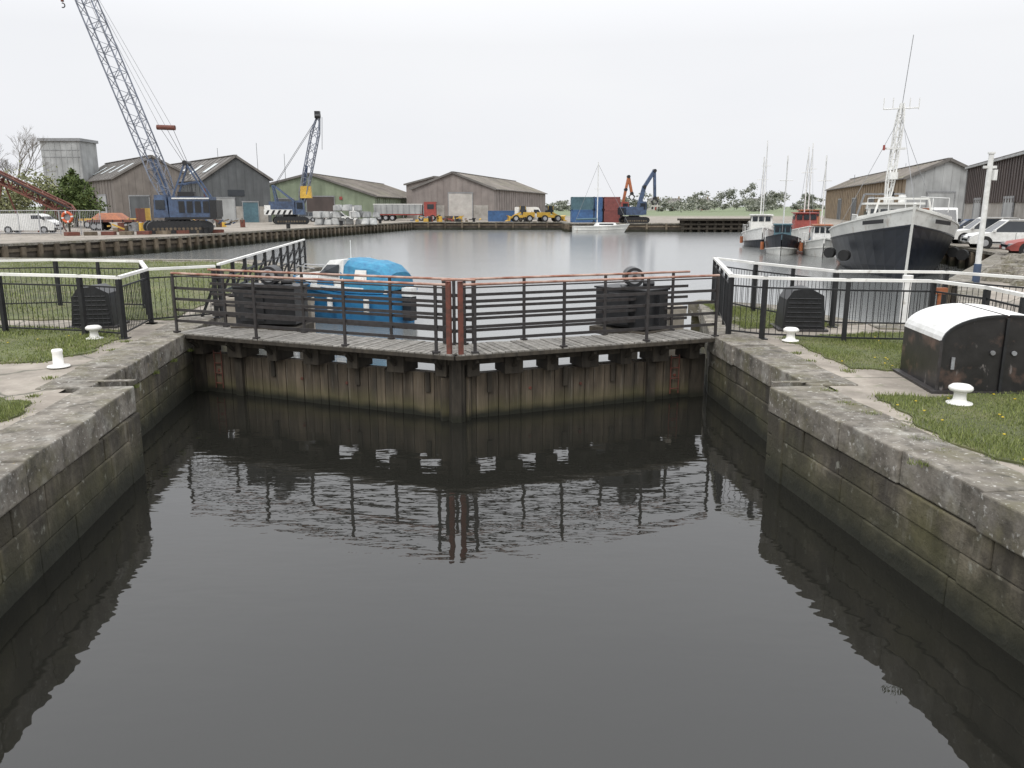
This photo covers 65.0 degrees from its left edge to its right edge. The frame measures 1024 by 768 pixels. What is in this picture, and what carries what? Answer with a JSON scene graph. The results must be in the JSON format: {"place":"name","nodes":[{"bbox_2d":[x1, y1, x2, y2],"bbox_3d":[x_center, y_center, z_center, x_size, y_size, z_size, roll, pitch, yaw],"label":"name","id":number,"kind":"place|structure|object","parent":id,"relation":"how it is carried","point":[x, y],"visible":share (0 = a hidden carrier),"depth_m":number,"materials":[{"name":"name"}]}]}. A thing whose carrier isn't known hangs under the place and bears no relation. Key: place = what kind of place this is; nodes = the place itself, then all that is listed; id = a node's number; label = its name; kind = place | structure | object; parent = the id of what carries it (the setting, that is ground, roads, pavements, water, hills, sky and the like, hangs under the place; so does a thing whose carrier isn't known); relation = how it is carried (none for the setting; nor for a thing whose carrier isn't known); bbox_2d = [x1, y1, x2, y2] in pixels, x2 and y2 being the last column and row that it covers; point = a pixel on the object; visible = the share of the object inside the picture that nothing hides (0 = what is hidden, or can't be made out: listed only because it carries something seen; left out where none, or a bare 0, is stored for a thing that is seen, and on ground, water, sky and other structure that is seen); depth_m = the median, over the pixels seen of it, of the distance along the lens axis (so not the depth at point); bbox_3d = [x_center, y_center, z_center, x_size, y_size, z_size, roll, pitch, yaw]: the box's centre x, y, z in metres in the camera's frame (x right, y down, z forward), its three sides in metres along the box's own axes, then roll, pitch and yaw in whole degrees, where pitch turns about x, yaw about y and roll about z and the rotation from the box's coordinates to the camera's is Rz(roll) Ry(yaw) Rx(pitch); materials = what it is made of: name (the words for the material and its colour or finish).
{"place":"outdoors","nodes":[
{"label":"outdoors","id":0,"kind":"place"},
{"bbox_2d":[0,395,40,424],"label":"grass","id":1,"kind":"structure","parent":0,"point":[11,409],"depth_m":9.61,"materials":[{"name":"green plant"}]},
{"bbox_2d":[0,324,125,364],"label":"grass","id":2,"kind":"structure","parent":0,"point":[30,346],"depth_m":14.23,"materials":[{"name":"green plant"}]},
{"bbox_2d":[85,325,103,339],"bbox_3d":[-7.700,-0.959,14.792,0.300,0.245,0.300,0,12,0],"label":"mooring bollard","id":3,"kind":"object","parent":2,"relation":"on","point":[93,330],"visible":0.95,"depth_m":14.73,"materials":[{"name":"white metal"}]},
{"bbox_2d":[0,258,284,320],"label":"grass","id":4,"kind":"structure","parent":0,"point":[155,288],"depth_m":24.72,"materials":[{"name":"green plant"}]},
{"bbox_2d":[170,265,477,422],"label":"lock gate","id":5,"kind":"structure","parent":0,"point":[275,321],"depth_m":14.72,"materials":[{"name":"brown wood"}]},
{"bbox_2d":[0,230,1023,767],"bbox_3d":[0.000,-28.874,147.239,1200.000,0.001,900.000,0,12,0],"label":"water","id":6,"kind":"structure","parent":0,"point":[230,580],"depth_m":7.53,"materials":[{"name":"grey liquid"}]},
{"bbox_2d":[293,240,416,322],"bbox_3d":[-5.184,-3.188,25.792,4.782,2.816,1.885,6,14,26],"label":"cabin cruiser","id":7,"kind":"object","parent":6,"relation":"on","point":[364,265],"visible":0.48,"depth_m":24.94,"materials":[{"name":"blue fabric"}]},
{"bbox_2d":[572,162,628,232],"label":"sailing yacht","id":8,"kind":"object","parent":6,"relation":"on","point":[597,227],"visible":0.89,"depth_m":112.49,"materials":[{"name":"white paint"}]},
{"bbox_2d":[677,218,749,231],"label":"timber jetty","id":9,"kind":"object","parent":6,"relation":"in","point":[714,224],"visible":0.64,"depth_m":114.77,"materials":[{"name":"brown wood"}]},
{"bbox_2d":[740,157,773,247],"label":"fishing boat","id":10,"kind":"object","parent":6,"relation":"on","point":[760,224],"visible":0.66,"depth_m":72.58,"materials":[{"name":"white paint"}]},
{"bbox_2d":[747,140,773,229],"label":"fishing boat","id":11,"kind":"object","parent":6,"relation":"on","point":[765,176],"visible":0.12,"depth_m":86.88,"materials":[{"name":"white paint"}]},
{"bbox_2d":[760,155,800,255],"bbox_3d":[21.196,-13.695,62.505,3.180,7.850,8.038,4,13,18],"label":"fishing boat","id":12,"kind":"object","parent":6,"relation":"on","point":[783,240],"visible":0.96,"depth_m":61.01,"materials":[{"name":"black paint"}]},
{"bbox_2d":[791,147,818,249],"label":"fishing boat","id":13,"kind":"object","parent":6,"relation":"on","point":[802,221],"visible":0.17,"depth_m":68.56,"materials":[{"name":"red paint"}]},
{"bbox_2d":[789,143,821,223],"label":"fishing boat","id":14,"kind":"object","parent":6,"relation":"on","point":[818,214],"visible":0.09,"depth_m":76.76,"materials":[{"name":"red paint"}]},
{"bbox_2d":[799,155,832,256],"bbox_3d":[23.396,-13.214,60.563,2.980,7.750,7.537,4,13,16],"label":"fishing boat","id":15,"kind":"object","parent":6,"relation":"on","point":[818,243],"visible":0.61,"depth_m":59.32,"materials":[{"name":"white paint"}]},
{"bbox_2d":[824,35,968,278],"bbox_3d":[22.380,-13.179,46.391,7.488,13.901,18.134,4,13,19],"label":"fishing trawler","id":16,"kind":"object","parent":6,"relation":"on","point":[888,233],"visible":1,"depth_m":42.29,"materials":[{"name":"black paint"}]},
{"bbox_2d":[899,275,913,321],"bbox_3d":[10.300,-1.679,21.136,0.247,2.350,0.260,0,12,0],"label":"marker post","id":17,"kind":"object","parent":6,"relation":"in","point":[905,301],"visible":0.33,"depth_m":20.94,"materials":[{"name":"white metal"}]},
{"bbox_2d":[0,207,1023,473],"bbox_3d":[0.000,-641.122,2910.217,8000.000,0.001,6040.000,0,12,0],"label":"ground","id":18,"kind":"structure","parent":0,"point":[22,381],"depth_m":14.50,"materials":[{"name":"concrete"}]},
{"bbox_2d":[0,143,16,188],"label":"bare tree","id":19,"kind":"object","parent":18,"relation":"on","point":[6,161],"visible":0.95,"depth_m":102.44,"materials":[{"name":"grey plant"}]},
{"bbox_2d":[3,125,55,211],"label":"bare tree","id":20,"kind":"object","parent":18,"relation":"on","point":[32,141],"visible":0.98,"depth_m":103.44,"materials":[{"name":"grey plant"}]},
{"bbox_2d":[0,214,62,233],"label":"van","id":21,"kind":"object","parent":18,"relation":"on","point":[32,221],"visible":0.77,"depth_m":71.66,"materials":[{"name":"white paint"}]},
{"bbox_2d":[0,170,76,231],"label":"belt conveyor","id":22,"kind":"object","parent":18,"relation":"on","point":[46,195],"visible":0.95,"depth_m":76.62,"materials":[{"name":"red metal"}]},
{"bbox_2d":[0,161,78,226],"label":"bush","id":23,"kind":"object","parent":18,"relation":"on","point":[16,198],"visible":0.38,"depth_m":96.62,"materials":[{"name":"green plant"}]},
{"bbox_2d":[0,210,101,234],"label":"metal barrier","id":24,"kind":"object","parent":18,"relation":"on","point":[39,225],"visible":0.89,"depth_m":69.07,"materials":[{"name":"metal"}]},
{"bbox_2d":[47,348,70,368],"bbox_3d":[-6.900,-0.399,12.202,0.320,0.270,0.320,0,12,0],"label":"mooring bollard","id":25,"kind":"object","parent":18,"relation":"on","point":[57,358],"visible":1,"depth_m":12.15,"materials":[{"name":"white metal"}]},
{"bbox_2d":[61,210,72,231],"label":"lifebuoy station","id":26,"kind":"object","parent":18,"relation":"on","point":[66,216],"visible":0.99,"depth_m":67.91,"materials":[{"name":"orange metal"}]},
{"bbox_2d":[37,138,98,218],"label":"silo","id":27,"kind":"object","parent":18,"relation":"on","point":[77,155],"depth_m":143.87,"materials":[{"name":"grey metal"}]},
{"bbox_2d":[0,259,157,338],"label":"safety railing","id":28,"kind":"object","parent":18,"relation":"on","point":[118,286],"visible":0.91,"depth_m":15.45,"materials":[{"name":"black metal"}]},
{"bbox_2d":[49,167,110,226],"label":"bush","id":29,"kind":"object","parent":18,"relation":"on","point":[78,195],"visible":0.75,"depth_m":92.70,"materials":[{"name":"green plant"}]},
{"bbox_2d":[68,283,128,328],"bbox_3d":[-8.500,-1.605,16.441,0.950,0.845,0.850,-2,13,-8],"label":"sluice gear cover","id":30,"kind":"object","parent":18,"relation":"on","point":[75,313],"visible":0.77,"depth_m":16.13,"materials":[{"name":"black metal"}]},
{"bbox_2d":[80,208,150,227],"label":"flatbed trailer","id":31,"kind":"object","parent":18,"relation":"on","point":[147,214],"visible":0.19,"depth_m":89.40,"materials":[{"name":"black paint"}]},
{"bbox_2d":[87,208,145,230],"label":"flatbed trailer","id":32,"kind":"object","parent":18,"relation":"on","point":[106,219],"visible":0.64,"depth_m":81.45,"materials":[{"name":"red paint"}]},
{"bbox_2d":[107,221,144,231],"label":"scrap pile","id":33,"kind":"object","parent":18,"relation":"on","point":[135,226],"visible":0.5,"depth_m":77.46,"materials":[{"name":"yellow metal"}]},
{"bbox_2d":[87,155,187,220],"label":"storage shed","id":34,"kind":"structure","parent":18,"relation":"on","point":[125,187],"depth_m":131.47,"materials":[{"name":"grey metal"}]},
{"bbox_2d":[61,0,222,233],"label":"crawler crane","id":35,"kind":"object","parent":18,"relation":"on","point":[180,210],"visible":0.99,"depth_m":71.85,"materials":[{"name":"blue paint"},{"name":"grey steel"},{"name":"black paint"}]},
{"bbox_2d":[64,229,223,235],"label":"timber pallet pile","id":36,"kind":"object","parent":18,"relation":"on","point":[132,232],"visible":0.91,"depth_m":68.94,"materials":[{"name":"red paint"}]},
{"bbox_2d":[0,268,311,617],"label":"lock wall","id":37,"kind":"structure","parent":18,"relation":"on","point":[72,468],"depth_m":9.30,"materials":[{"name":"grey stone"}]},
{"bbox_2d":[201,239,306,317],"bbox_3d":[-7.402,-3.508,24.259,0.513,1.195,13.705,-1,13,-6],"label":"guard railing","id":38,"kind":"object","parent":37,"relation":"on","point":[255,264],"visible":0.57,"depth_m":22.87,"materials":[{"name":"black metal"}]},
{"bbox_2d":[226,296,315,358],"bbox_3d":[-5.200,-0.882,17.420,1.941,2.000,0.336,1,13,7],"label":"timber fender","id":39,"kind":"object","parent":37,"relation":"attached to","point":[233,319],"visible":0.21,"depth_m":17.21,"materials":[{"name":"grey wood"}]},
{"bbox_2d":[0,244,322,271],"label":"quay wall","id":40,"kind":"structure","parent":18,"relation":"on","point":[316,269],"depth_m":36.54,"materials":[{"name":"stone"}]},
{"bbox_2d":[145,265,221,322],"bbox_3d":[-7.025,-1.921,17.140,1.637,1.160,0.254,-10,16,-39],"label":"safety railing","id":41,"kind":"object","parent":18,"relation":"on","point":[215,297],"visible":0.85,"depth_m":17.08,"materials":[{"name":"black metal"}]},
{"bbox_2d":[202,226,209,233],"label":"mooring post","id":42,"kind":"object","parent":18,"relation":"on","point":[205,230],"visible":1,"depth_m":72.56,"materials":[{"name":"black paint"}]},
{"bbox_2d":[0,222,414,257],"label":"quay wall","id":43,"kind":"structure","parent":18,"relation":"on","point":[98,247],"depth_m":65.12,"materials":[{"name":"wood"}]},
{"bbox_2d":[193,218,244,226],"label":"scrap pile","id":44,"kind":"object","parent":18,"relation":"on","point":[219,223],"visible":0.62,"depth_m":93.75,"materials":[{"name":"yellow metal"}]},
{"bbox_2d":[171,155,272,221],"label":"storage shed","id":45,"kind":"structure","parent":18,"relation":"on","point":[238,186],"depth_m":122.80,"materials":[{"name":"grey metal"}]},
{"bbox_2d":[264,111,320,224],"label":"crawler crane","id":46,"kind":"object","parent":18,"relation":"on","point":[292,209],"visible":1,"depth_m":109.11,"materials":[{"name":"blue painted steel"},{"name":"black paint"},{"name":"white paint"}]},
{"bbox_2d":[298,212,315,221],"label":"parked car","id":47,"kind":"object","parent":18,"relation":"on","point":[309,215],"visible":0.3,"depth_m":127.46,"materials":[{"name":"grey metal"}]},
{"bbox_2d":[270,173,406,220],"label":"storage shed","id":48,"kind":"structure","parent":18,"relation":"on","point":[328,192],"depth_m":139.63,"materials":[{"name":"green metal"}]},
{"bbox_2d":[326,212,353,220],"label":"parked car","id":49,"kind":"object","parent":18,"relation":"on","point":[343,215],"visible":0.35,"depth_m":127.53,"materials":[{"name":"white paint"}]},
{"bbox_2d":[313,204,379,224],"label":"bulk bag stack","id":50,"kind":"object","parent":18,"relation":"on","point":[334,217],"visible":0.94,"depth_m":106.09,"materials":[{"name":"white fabric"}]},
{"bbox_2d":[373,202,436,220],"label":"tipper lorry","id":51,"kind":"object","parent":18,"relation":"on","point":[394,210],"visible":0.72,"depth_m":135.69,"materials":[{"name":"red paint"}]},
{"bbox_2d":[403,176,438,217],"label":"storage shed","id":52,"kind":"structure","parent":18,"relation":"on","point":[409,192],"depth_m":166.91,"materials":[{"name":"grey metal"}]},
{"bbox_2d":[403,215,452,221],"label":"scrap pile","id":53,"kind":"object","parent":18,"relation":"on","point":[430,218],"visible":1,"depth_m":127.54,"materials":[{"name":"yellow metal"}]},
{"bbox_2d":[63,379,828,382],"bbox_3d":[-0.912,-0.038,11.184,10.630,0.012,0.180,0,12,0],"label":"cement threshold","id":54,"kind":"object","parent":18,"relation":"on","point":[133,380],"visible":1,"depth_m":11.17,"materials":[{"name":"concrete"}]},
{"bbox_2d":[442,215,480,221],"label":"scrap pile","id":55,"kind":"object","parent":18,"relation":"on","point":[456,219],"visible":0.96,"depth_m":129.07,"materials":[{"name":"black paint"}]},
{"bbox_2d":[409,171,546,219],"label":"storage shed","id":56,"kind":"structure","parent":18,"relation":"on","point":[466,195],"depth_m":140.57,"materials":[{"name":"grey metal"}]},
{"bbox_2d":[23,339,952,467],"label":"weeds","id":57,"kind":"object","parent":18,"relation":"on","point":[190,349],"visible":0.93,"depth_m":10.67,"materials":[{"name":"green plant"}]},
{"bbox_2d":[488,211,514,221],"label":"shipping container","id":58,"kind":"object","parent":18,"relation":"on","point":[497,216],"visible":0.66,"depth_m":130.01,"materials":[{"name":"blue metal"}]},
{"bbox_2d":[505,206,534,221],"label":"wheel loader","id":59,"kind":"object","parent":18,"relation":"on","point":[529,216],"visible":0.98,"depth_m":127.58,"materials":[{"name":"metal"}]},
{"bbox_2d":[514,207,540,221],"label":"parked van","id":60,"kind":"object","parent":18,"relation":"on","point":[533,209],"visible":0.39,"depth_m":129.06,"materials":[{"name":"white paint"}]},
{"bbox_2d":[412,222,686,231],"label":"quay wall","id":61,"kind":"structure","parent":18,"relation":"on","point":[640,227],"depth_m":125.26,"materials":[{"name":"wood"}]},
{"bbox_2d":[537,206,565,221],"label":"wheel loader","id":62,"kind":"object","parent":18,"relation":"on","point":[546,215],"visible":1,"depth_m":127.14,"materials":[{"name":"metal"}]},
{"bbox_2d":[570,210,592,221],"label":"shipping container","id":63,"kind":"object","parent":18,"relation":"on","point":[574,214],"visible":0.92,"depth_m":122.17,"materials":[{"name":"blue metal"}]},
{"bbox_2d":[570,197,593,209],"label":"shipping container","id":64,"kind":"object","parent":63,"relation":"on","point":[577,202],"visible":0.98,"depth_m":121.81,"materials":[{"name":"teal metal"}]},
{"bbox_2d":[593,210,602,221],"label":"shipping container","id":65,"kind":"object","parent":18,"relation":"on","point":[599,215],"visible":0.86,"depth_m":122.69,"materials":[{"name":"blue metal"}]},
{"bbox_2d":[593,197,602,209],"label":"shipping container","id":66,"kind":"object","parent":65,"relation":"on","point":[600,203],"visible":0.89,"depth_m":122.32,"materials":[{"name":"blue metal"}]},
{"bbox_2d":[602,210,619,221],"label":"shipping container","id":67,"kind":"object","parent":18,"relation":"on","point":[610,216],"visible":0.75,"depth_m":122.23,"materials":[{"name":"red metal"}]},
{"bbox_2d":[603,197,619,209],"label":"shipping container","id":68,"kind":"object","parent":67,"relation":"on","point":[611,203],"visible":0.86,"depth_m":121.81,"materials":[{"name":"red metal"}]},
{"bbox_2d":[620,175,634,216],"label":"excavator","id":69,"kind":"object","parent":18,"relation":"on","point":[623,202],"visible":0.3,"depth_m":127.37,"materials":[{"name":"orange paint"}]},
{"bbox_2d":[618,169,657,222],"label":"excavator","id":70,"kind":"object","parent":18,"relation":"on","point":[636,212],"visible":0.99,"depth_m":117.44,"materials":[{"name":"blue paint"}]},
{"bbox_2d":[545,182,824,211],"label":"distant treeline","id":71,"kind":"object","parent":18,"relation":"on","point":[693,204],"visible":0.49,"depth_m":386.03,"materials":[{"name":"green plant"}]},
{"bbox_2d":[698,303,841,328],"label":"grass","id":72,"kind":"structure","parent":18,"relation":"on","point":[747,316],"depth_m":17.60,"materials":[{"name":"green plant"}]},
{"bbox_2d":[770,285,828,331],"bbox_3d":[5.750,-1.519,16.051,0.950,0.845,0.850,1,13,6],"label":"sluice gear cover","id":73,"kind":"object","parent":18,"relation":"on","point":[808,310],"visible":0.91,"depth_m":15.73,"materials":[{"name":"black metal"}]},
{"bbox_2d":[688,283,1023,663],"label":"lock wall","id":74,"kind":"structure","parent":18,"relation":"on","point":[946,529],"depth_m":8.39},
{"bbox_2d":[632,305,686,358],"bbox_3d":[2.943,-0.746,16.804,1.320,1.900,0.362,-1,13,-6],"label":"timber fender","id":75,"kind":"object","parent":74,"relation":"attached to","point":[675,322],"visible":0.09,"depth_m":16.58,"materials":[{"name":"grey wood"}]},
{"bbox_2d":[711,257,1023,333],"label":"safety railing","id":76,"kind":"object","parent":18,"relation":"on","point":[723,295],"visible":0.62,"depth_m":16.24,"materials":[{"name":"black metal"}]},
{"bbox_2d":[725,274,1023,341],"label":"safety railing","id":77,"kind":"object","parent":18,"relation":"on","point":[985,297],"visible":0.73,"depth_m":14.28,"materials":[{"name":"black metal"}]},
{"bbox_2d":[772,223,1007,303],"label":"quay wall","id":78,"kind":"structure","parent":18,"relation":"on","point":[990,258],"depth_m":42.41,"materials":[{"name":"stone"}]},
{"bbox_2d":[972,152,997,282],"bbox_3d":[14.980,-5.199,25.478,0.460,4.150,0.225,0,12,0],"label":"white pole","id":79,"kind":"object","parent":78,"relation":"on","point":[991,174],"visible":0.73,"depth_m":25.39,"materials":[{"name":"metal"}]},
{"bbox_2d":[936,288,947,304],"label":"hose point","id":80,"kind":"structure","parent":18,"relation":"on","point":[940,294],"depth_m":15.54,"materials":[{"name":"orange metal"}]},
{"bbox_2d":[933,208,960,221],"bbox_3d":[33.891,-12.812,63.711,2.410,2.295,5.105,4,13,18],"label":"parked van","id":81,"kind":"object","parent":18,"relation":"on","point":[953,213],"visible":0.03,"depth_m":61.99,"materials":[{"name":"white paint"}]},
{"bbox_2d":[891,303,1023,394],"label":"lock machinery cover","id":82,"kind":"object","parent":18,"relation":"on","point":[978,347],"visible":1,"depth_m":10.48,"materials":[{"name":"black metal"}]},
{"bbox_2d":[959,219,974,228],"bbox_3d":[32.995,-11.098,57.973,4.350,1.564,2.120,4,13,17],"label":"parked car","id":83,"kind":"object","parent":18,"relation":"on","point":[964,222],"visible":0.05,"depth_m":57.31,"materials":[{"name":"grey metal"}]},
{"bbox_2d":[952,217,1019,243],"bbox_3d":[31.195,-10.116,53.069,4.450,1.764,2.120,3,13,14],"label":"parked car","id":84,"kind":"object","parent":18,"relation":"on","point":[973,226],"visible":0.29,"depth_m":52.51,"materials":[{"name":"white paint"}]},
{"bbox_2d":[960,219,1023,248],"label":"parked car","id":85,"kind":"object","parent":18,"relation":"on","point":[1001,230],"visible":0.7,"depth_m":46.20,"materials":[{"name":"white paint"}]},
{"bbox_2d":[961,150,1023,220],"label":"quayside warehouse","id":86,"kind":"structure","parent":18,"relation":"on","point":[1006,196],"depth_m":67.54,"materials":[{"name":"grey metal"}]},
{"bbox_2d":[980,252,1023,285],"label":"rubble bank","id":87,"kind":"structure","parent":18,"relation":"on","point":[1013,263],"depth_m":29.07,"materials":[{"name":"stone"}]},
{"bbox_2d":[999,239,1023,253],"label":"parked car","id":88,"kind":"object","parent":18,"relation":"on","point":[1016,245],"visible":0.77,"depth_m":39.10,"materials":[{"name":"red paint"}]},
{"bbox_2d":[0,0,1023,206],"label":"sky","id":89,"kind":"structure","parent":0,"point":[536,94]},
{"bbox_2d":[440,266,719,422],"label":"lock gate","id":90,"kind":"structure","parent":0,"point":[632,315],"depth_m":14.49,"materials":[{"name":"brown wood"}]},
{"bbox_2d":[647,197,660,209],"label":"distant house","id":91,"kind":"structure","parent":0,"point":[654,207],"depth_m":494.77,"materials":[{"name":"white paint"}]},
{"bbox_2d":[666,196,681,209],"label":"distant house","id":92,"kind":"structure","parent":0,"point":[674,199],"depth_m":485.89,"materials":[{"name":"white paint"}]},
{"bbox_2d":[775,330,903,370],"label":"grass","id":93,"kind":"structure","parent":0,"point":[876,354],"depth_m":13.65,"materials":[{"name":"green plant"}]},
{"bbox_2d":[782,327,798,341],"bbox_3d":[5.050,-0.905,14.548,0.300,0.245,0.300,0,12,0],"label":"mooring bollard","id":94,"kind":"object","parent":93,"relation":"on","point":[790,332],"visible":1,"depth_m":14.48,"materials":[{"name":"white metal"}]},
{"bbox_2d":[824,158,967,222],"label":"quayside warehouse","id":95,"kind":"structure","parent":0,"point":[944,178],"depth_m":98.48,"materials":[{"name":"corrugated metal sheet"}]},
{"bbox_2d":[870,390,1023,465],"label":"grass","id":96,"kind":"structure","parent":0,"point":[991,426],"depth_m":9.14,"materials":[{"name":"green plant"}]},
{"bbox_2d":[946,383,973,405],"bbox_3d":[5.530,0.120,9.910,0.300,0.245,0.300,0,12,0],"label":"mooring bollard","id":97,"kind":"object","parent":96,"relation":"on","point":[961,391],"visible":1,"depth_m":9.85,"materials":[{"name":"white metal"}]}
]}

